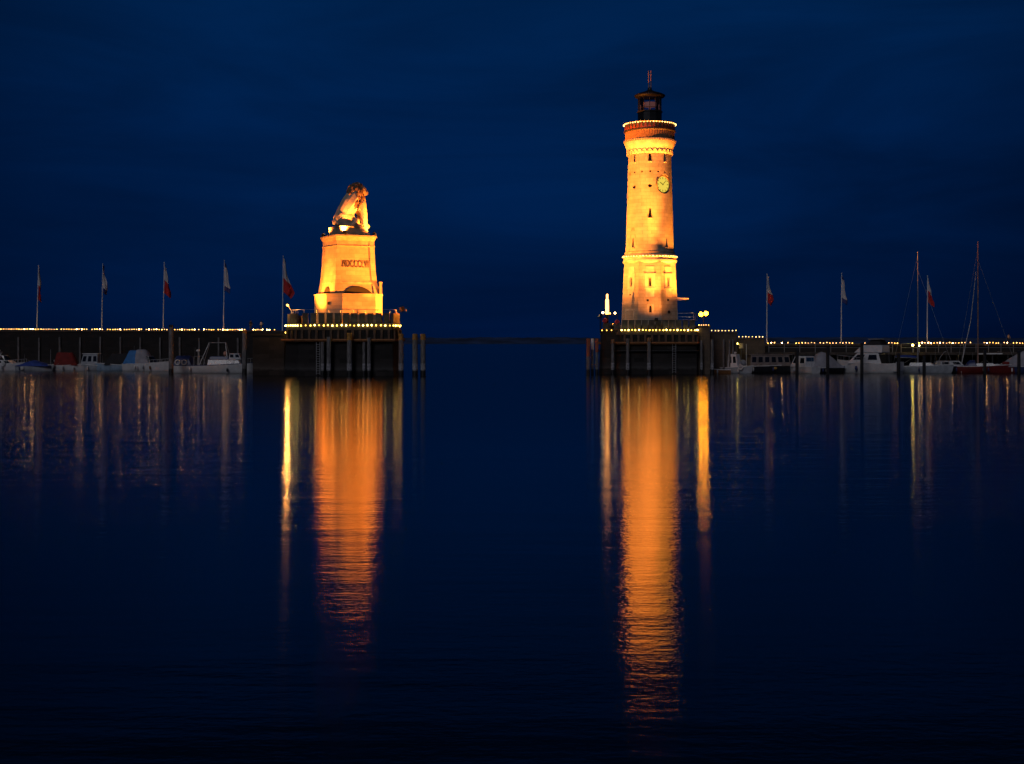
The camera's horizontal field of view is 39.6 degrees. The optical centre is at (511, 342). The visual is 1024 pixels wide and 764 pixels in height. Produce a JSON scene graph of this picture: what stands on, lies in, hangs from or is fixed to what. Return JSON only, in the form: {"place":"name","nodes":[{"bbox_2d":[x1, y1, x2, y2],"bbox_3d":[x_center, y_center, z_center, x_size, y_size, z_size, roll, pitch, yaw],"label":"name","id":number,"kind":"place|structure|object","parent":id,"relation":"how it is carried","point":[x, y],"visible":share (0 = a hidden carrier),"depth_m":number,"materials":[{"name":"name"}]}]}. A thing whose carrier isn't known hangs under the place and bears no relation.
{"place":"outdoors","nodes":[
{"label":"outdoors","id":0,"kind":"place"},
{"bbox_2d":[0,344,1023,763],"bbox_3d":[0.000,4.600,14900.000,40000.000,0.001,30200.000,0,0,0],"label":"lake water","id":1,"kind":"structure","parent":0,"point":[504,554],"depth_m":29.24,"materials":[{"name":"blue liquid"}]},
{"bbox_2d":[0,350,26,370],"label":"motor cruiser","id":2,"kind":"object","parent":1,"relation":"on","point":[7,363],"visible":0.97,"depth_m":233.00,"materials":[{"name":"white paint"}]},
{"bbox_2d":[15,354,58,370],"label":"covered boat","id":3,"kind":"object","parent":1,"relation":"on","point":[34,365],"visible":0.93,"depth_m":232.13,"materials":[{"name":"blue fabric"}]},
{"bbox_2d":[50,349,83,370],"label":"canopy boat","id":4,"kind":"object","parent":1,"relation":"on","point":[67,361],"visible":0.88,"depth_m":233.11,"materials":[{"name":"red fabric"}]},
{"bbox_2d":[79,353,102,370],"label":"cabin boat","id":5,"kind":"object","parent":1,"relation":"on","point":[90,358],"visible":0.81,"depth_m":233.71,"materials":[{"name":"white paint"}]},
{"bbox_2d":[89,353,126,370],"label":"canopy boat","id":6,"kind":"object","parent":1,"relation":"on","point":[113,362],"visible":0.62,"depth_m":232.73,"materials":[{"name":"black paint"}]},
{"bbox_2d":[0,330,284,364],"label":"quay wall","id":7,"kind":"structure","parent":1,"relation":"in","point":[32,345],"depth_m":249.90,"materials":[{"name":"stone"}]},
{"bbox_2d":[0,328,27,329],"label":"string lights","id":8,"kind":"object","parent":7,"relation":"on","point":[14,328],"visible":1,"depth_m":245.07,"materials":[{"name":"glass"}]},
{"bbox_2d":[36,265,41,327],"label":"flagpole","id":9,"kind":"object","parent":7,"relation":"on","point":[39,286],"visible":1,"depth_m":248.12,"materials":[{"name":"grey metal"}]},
{"bbox_2d":[101,265,107,328],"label":"flagpole","id":10,"kind":"object","parent":7,"relation":"on","point":[104,286],"visible":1,"depth_m":251.10,"materials":[{"name":"white paint"}]},
{"bbox_2d":[163,262,170,328],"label":"flagpole","id":11,"kind":"object","parent":7,"relation":"on","point":[166,290],"visible":1,"depth_m":254.04,"materials":[{"name":"white paint"}]},
{"bbox_2d":[223,260,229,329],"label":"flagpole","id":12,"kind":"object","parent":7,"relation":"on","point":[227,287],"visible":1,"depth_m":256.94,"materials":[{"name":"white paint"}]},
{"bbox_2d":[122,349,168,370],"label":"cabin boat","id":13,"kind":"object","parent":1,"relation":"on","point":[140,360],"visible":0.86,"depth_m":231.13,"materials":[{"name":"white paint"}]},
{"bbox_2d":[169,325,173,373],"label":"mooring pile","id":14,"kind":"object","parent":1,"relation":"in","point":[171,358],"visible":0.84,"depth_m":210.68,"materials":[{"name":"paint"}]},
{"bbox_2d":[168,342,252,372],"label":"workboat","id":15,"kind":"object","parent":1,"relation":"on","point":[230,363],"visible":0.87,"depth_m":214.40,"materials":[{"name":"white paint"}]},
{"bbox_2d":[242,330,246,373],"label":"mooring pile","id":16,"kind":"object","parent":1,"relation":"in","point":[244,351],"visible":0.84,"depth_m":211.72,"materials":[{"name":"yellow paint"}]},
{"bbox_2d":[252,334,285,374],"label":"stone landing","id":17,"kind":"object","parent":1,"relation":"in","point":[268,354],"visible":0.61,"depth_m":200.80,"materials":[{"name":"stone"}]},
{"bbox_2d":[255,332,285,333],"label":"quay wall","id":18,"kind":"structure","parent":1,"relation":"in","point":[270,333],"depth_m":216.01,"materials":[{"name":"stone"}]},
{"bbox_2d":[282,256,294,330],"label":"flagpole","id":19,"kind":"object","parent":18,"relation":"on","point":[287,289],"visible":1,"depth_m":240.02,"materials":[{"name":"white paint"}]},
{"bbox_2d":[321,342,323,375],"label":"mooring pile","id":20,"kind":"object","parent":1,"relation":"in","point":[322,358],"visible":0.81,"depth_m":195.41,"materials":[{"name":"wood"}]},
{"bbox_2d":[327,337,330,375],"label":"mooring pile","id":21,"kind":"object","parent":1,"relation":"in","point":[328,356],"visible":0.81,"depth_m":195.12,"materials":[{"name":"wood"}]},
{"bbox_2d":[281,313,404,375],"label":"stone mole","id":22,"kind":"object","parent":1,"relation":"in","point":[303,351],"visible":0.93,"depth_m":196.51,"materials":[{"name":"grey stone"}]},
{"bbox_2d":[285,324,400,325],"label":"string lights","id":23,"kind":"object","parent":22,"relation":"attached to","point":[345,325],"visible":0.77,"depth_m":196.37,"materials":[{"name":"glass"}]},
{"bbox_2d":[291,309,396,312],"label":"railing","id":24,"kind":"object","parent":22,"relation":"on","point":[347,309],"visible":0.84,"depth_m":197.59,"materials":[{"name":"metal"}]},
{"bbox_2d":[314,226,382,322],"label":"monument pedestal","id":25,"kind":"object","parent":22,"relation":"on","point":[348,280],"visible":0.99,"depth_m":200.83,"materials":[{"name":"stone"}]},
{"bbox_2d":[332,182,369,227],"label":"lion statue","id":26,"kind":"object","parent":25,"relation":"on","point":[352,202],"visible":0.98,"depth_m":202.70,"materials":[{"name":"stone"}]},
{"bbox_2d":[378,281,382,293],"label":"stone post","id":27,"kind":"object","parent":25,"relation":"on","point":[380,286],"visible":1,"depth_m":202.10,"materials":[{"name":"yellow stone"}]},
{"bbox_2d":[399,306,405,311],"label":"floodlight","id":28,"kind":"object","parent":22,"relation":"on","point":[402,308],"visible":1,"depth_m":198.20,"materials":[{"name":"metal"}]},
{"bbox_2d":[347,333,351,375],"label":"mooring pile","id":29,"kind":"object","parent":1,"relation":"in","point":[349,354],"visible":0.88,"depth_m":194.90,"materials":[{"name":"yellow paint"}]},
{"bbox_2d":[362,342,365,375],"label":"mooring pile","id":30,"kind":"object","parent":1,"relation":"in","point":[363,361],"visible":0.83,"depth_m":195.42,"materials":[{"name":"grey wood"}]},
{"bbox_2d":[367,338,370,375],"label":"mooring pile","id":31,"kind":"object","parent":1,"relation":"in","point":[368,356],"visible":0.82,"depth_m":195.28,"materials":[{"name":"wood"}]},
{"bbox_2d":[398,334,403,375],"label":"mooring pile","id":32,"kind":"object","parent":1,"relation":"in","point":[401,359],"visible":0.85,"depth_m":195.72,"materials":[{"name":"yellow paint"}]},
{"bbox_2d":[412,334,417,375],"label":"mooring pile","id":33,"kind":"object","parent":1,"relation":"in","point":[414,354],"visible":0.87,"depth_m":195.19,"materials":[{"name":"yellow paint"}]},
{"bbox_2d":[420,334,425,375],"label":"mooring pile","id":34,"kind":"object","parent":1,"relation":"in","point":[422,358],"visible":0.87,"depth_m":196.21,"materials":[{"name":"yellow paint"}]},
{"bbox_2d":[586,338,589,374],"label":"mooring pile","id":35,"kind":"object","parent":1,"relation":"in","point":[587,356],"visible":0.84,"depth_m":205.29,"materials":[{"name":"brown paint"}]},
{"bbox_2d":[591,338,593,373],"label":"mooring pile","id":36,"kind":"object","parent":1,"relation":"in","point":[592,355],"visible":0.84,"depth_m":206.84,"materials":[{"name":"white paint"}]},
{"bbox_2d":[595,338,598,374],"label":"mooring pile","id":37,"kind":"object","parent":1,"relation":"in","point":[596,358],"visible":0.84,"depth_m":205.79,"materials":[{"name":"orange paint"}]},
{"bbox_2d":[611,339,613,374],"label":"mooring pile","id":38,"kind":"object","parent":1,"relation":"in","point":[612,356],"visible":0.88,"depth_m":205.79,"materials":[{"name":"grey wood"}]},
{"bbox_2d":[626,338,629,374],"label":"mooring pile","id":39,"kind":"object","parent":1,"relation":"in","point":[627,359],"visible":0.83,"depth_m":205.78,"materials":[{"name":"grey wood"}]},
{"bbox_2d":[598,320,699,373],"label":"stone mole","id":40,"kind":"object","parent":1,"relation":"in","point":[675,351],"visible":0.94,"depth_m":206.88,"materials":[{"name":"grey stone"}]},
{"bbox_2d":[599,323,619,373],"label":"stone bastion","id":41,"kind":"object","parent":40,"relation":"on","point":[607,336],"visible":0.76,"depth_m":207.99,"materials":[{"name":"grey stone"}]},
{"bbox_2d":[602,294,619,323],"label":"harbour entrance light","id":42,"kind":"object","parent":41,"relation":"on","point":[606,320],"visible":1,"depth_m":208.39,"materials":[{"name":"metal"}]},
{"bbox_2d":[620,70,688,328],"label":"lighthouse","id":43,"kind":"object","parent":40,"relation":"on","point":[649,288],"visible":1,"depth_m":209.96,"materials":[{"name":"stone"}]},
{"bbox_2d":[626,311,632,324],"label":"sign","id":44,"kind":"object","parent":43,"relation":"in","point":[629,313],"depth_m":210.36,"materials":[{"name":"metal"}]},
{"bbox_2d":[623,120,675,125],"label":"string lights","id":45,"kind":"object","parent":43,"relation":"attached to","point":[650,121],"visible":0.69,"depth_m":209.91,"materials":[{"name":"glass"}]},
{"bbox_2d":[621,329,697,330],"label":"string lights","id":46,"kind":"object","parent":40,"relation":"attached to","point":[663,330],"visible":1,"depth_m":206.76,"materials":[{"name":"glass"}]},
{"bbox_2d":[647,338,650,374],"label":"mooring pile","id":47,"kind":"object","parent":1,"relation":"in","point":[648,356],"visible":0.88,"depth_m":205.78,"materials":[{"name":"grey wood"}]},
{"bbox_2d":[688,325,710,373],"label":"quay wall","id":48,"kind":"structure","parent":1,"relation":"in","point":[704,332],"depth_m":208.60,"materials":[{"name":"stone"}]},
{"bbox_2d":[699,311,708,324],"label":"twin floodlight","id":49,"kind":"object","parent":48,"relation":"on","point":[704,313],"visible":1,"depth_m":209.17,"materials":[{"name":"metal"}]},
{"bbox_2d":[700,340,702,373],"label":"mooring pile","id":50,"kind":"object","parent":1,"relation":"in","point":[701,356],"visible":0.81,"depth_m":207.50,"materials":[{"name":"grey wood"}]},
{"bbox_2d":[710,339,713,373],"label":"mooring pile","id":51,"kind":"object","parent":1,"relation":"in","point":[712,358],"visible":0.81,"depth_m":207.41,"materials":[{"name":"wood"}]},
{"bbox_2d":[710,361,735,373],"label":"rowing boat","id":52,"kind":"object","parent":1,"relation":"on","point":[722,371],"visible":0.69,"depth_m":211.57,"materials":[{"name":"brown wood"}]},
{"bbox_2d":[710,332,737,368],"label":"quay wall","id":53,"kind":"structure","parent":1,"relation":"in","point":[718,337],"depth_m":214.50,"materials":[{"name":"stone"}]},
{"bbox_2d":[723,339,724,368],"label":"mooring pile","id":54,"kind":"object","parent":1,"relation":"in","point":[723,353],"visible":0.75,"depth_m":213.67,"materials":[{"name":"wood"}]},
{"bbox_2d":[729,339,730,366],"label":"mooring pile","id":55,"kind":"object","parent":1,"relation":"in","point":[729,351],"visible":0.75,"depth_m":213.66,"materials":[{"name":"wood"}]},
{"bbox_2d":[732,339,733,353],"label":"mooring pile","id":56,"kind":"object","parent":1,"relation":"in","point":[732,346],"visible":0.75,"depth_m":213.67,"materials":[{"name":"wood"}]},
{"bbox_2d":[720,352,760,373],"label":"wheelhouse boat","id":57,"kind":"object","parent":1,"relation":"on","point":[735,362],"visible":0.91,"depth_m":213.23,"materials":[{"name":"white paint"}]},
{"bbox_2d":[739,343,742,359],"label":"notice board","id":58,"kind":"object","parent":1,"relation":"in","point":[741,345],"visible":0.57,"depth_m":216.67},
{"bbox_2d":[737,338,764,365],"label":"quay wall","id":59,"kind":"structure","parent":1,"relation":"in","point":[755,345],"depth_m":220.00,"materials":[{"name":"stone"}]},
{"bbox_2d":[741,344,791,372],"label":"canal boat","id":60,"kind":"object","parent":1,"relation":"on","point":[775,363],"visible":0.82,"depth_m":215.34,"materials":[{"name":"paint"}]},
{"bbox_2d":[795,349,798,373],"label":"mooring pile","id":61,"kind":"object","parent":1,"relation":"in","point":[796,361],"visible":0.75,"depth_m":209.31,"materials":[{"name":"paint"}]},
{"bbox_2d":[790,356,820,373],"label":"cabin boat","id":62,"kind":"object","parent":1,"relation":"on","point":[806,364],"visible":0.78,"depth_m":213.25,"materials":[{"name":"white paint"}]},
{"bbox_2d":[826,347,828,373],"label":"mooring pile","id":63,"kind":"object","parent":1,"relation":"in","point":[827,360],"visible":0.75,"depth_m":209.27,"materials":[{"name":"paint"}]},
{"bbox_2d":[813,352,844,372],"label":"tented boat","id":64,"kind":"object","parent":1,"relation":"on","point":[835,366],"visible":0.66,"depth_m":214.39,"materials":[{"name":"paint"}]},
{"bbox_2d":[860,343,863,373],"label":"mooring pile","id":65,"kind":"object","parent":1,"relation":"in","point":[861,358],"visible":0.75,"depth_m":209.31,"materials":[{"name":"paint"}]},
{"bbox_2d":[837,339,910,373],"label":"motor yacht","id":66,"kind":"object","parent":1,"relation":"on","point":[877,359],"visible":0.9,"depth_m":213.09,"materials":[{"name":"white paint"}]},
{"bbox_2d":[765,352,1016,363],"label":"stage","id":67,"kind":"object","parent":1,"relation":"in","point":[946,354],"visible":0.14,"depth_m":221.50,"materials":[{"name":"wood"}]},
{"bbox_2d":[769,343,892,351],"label":"railing","id":68,"kind":"object","parent":67,"relation":"on","point":[815,347],"visible":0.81,"depth_m":221.78,"materials":[{"name":"metal"}]},
{"bbox_2d":[901,343,1023,351],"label":"railing","id":69,"kind":"object","parent":67,"relation":"on","point":[988,347],"visible":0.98,"depth_m":221.77,"materials":[{"name":"metal"}]},
{"bbox_2d":[765,344,1023,365],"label":"quay wall","id":70,"kind":"structure","parent":1,"relation":"in","point":[999,359],"depth_m":226.00,"materials":[{"name":"stone"}]},
{"bbox_2d":[766,274,773,342],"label":"flagpole","id":71,"kind":"object","parent":70,"relation":"on","point":[770,298],"visible":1,"depth_m":227.95,"materials":[{"name":"grey metal"}]},
{"bbox_2d":[841,273,847,342],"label":"flagpole","id":72,"kind":"object","parent":70,"relation":"on","point":[843,298],"visible":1,"depth_m":227.93,"materials":[{"name":"white paint"}]},
{"bbox_2d":[927,275,934,342],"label":"flagpole","id":73,"kind":"object","parent":70,"relation":"on","point":[929,298],"visible":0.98,"depth_m":227.94,"materials":[{"name":"white paint"}]},
{"bbox_2d":[897,353,899,373],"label":"mooring pile","id":74,"kind":"object","parent":1,"relation":"in","point":[898,363],"visible":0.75,"depth_m":209.26,"materials":[{"name":"paint"}]},
{"bbox_2d":[922,356,925,373],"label":"mooring pile","id":75,"kind":"object","parent":1,"relation":"in","point":[923,364],"visible":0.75,"depth_m":209.31,"materials":[{"name":"paint"}]},
{"bbox_2d":[893,252,957,372],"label":"sailing boat","id":76,"kind":"object","parent":1,"relation":"on","point":[913,367],"visible":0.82,"depth_m":214.39,"materials":[{"name":"white paint"}]},
{"bbox_2d":[935,273,982,372],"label":"boat","id":77,"kind":"object","parent":1,"relation":"on","point":[958,363],"visible":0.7,"depth_m":215.70,"materials":[{"name":"paint"}]},
{"bbox_2d":[983,350,986,373],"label":"mooring pile","id":78,"kind":"object","parent":1,"relation":"in","point":[984,361],"visible":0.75,"depth_m":209.28,"materials":[{"name":"paint"}]},
{"bbox_2d":[957,241,1014,372],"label":"sailing boat","id":79,"kind":"object","parent":1,"relation":"on","point":[972,366],"visible":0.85,"depth_m":214.85,"materials":[{"name":"red paint"}]},
{"bbox_2d":[995,351,1023,372],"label":"tented boat","id":80,"kind":"object","parent":1,"relation":"on","point":[1012,361],"visible":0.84,"depth_m":213.83,"materials":[{"name":"grey paint"}]},
{"bbox_2d":[1017,350,1020,373],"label":"mooring pile","id":81,"kind":"object","parent":1,"relation":"in","point":[1018,361],"visible":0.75,"depth_m":209.33,"materials":[{"name":"paint"}]},
{"bbox_2d":[0,0,1023,337],"label":"sky","id":82,"kind":"structure","parent":0,"point":[817,141],"materials":[{"name":"blue"}]},
{"bbox_2d":[403,337,1023,343],"bbox_3d":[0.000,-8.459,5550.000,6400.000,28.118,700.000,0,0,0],"label":"shore hills","id":83,"kind":"structure","parent":0,"point":[515,340],"depth_m":5335.36,"materials":[{"name":"black"}]}
]}

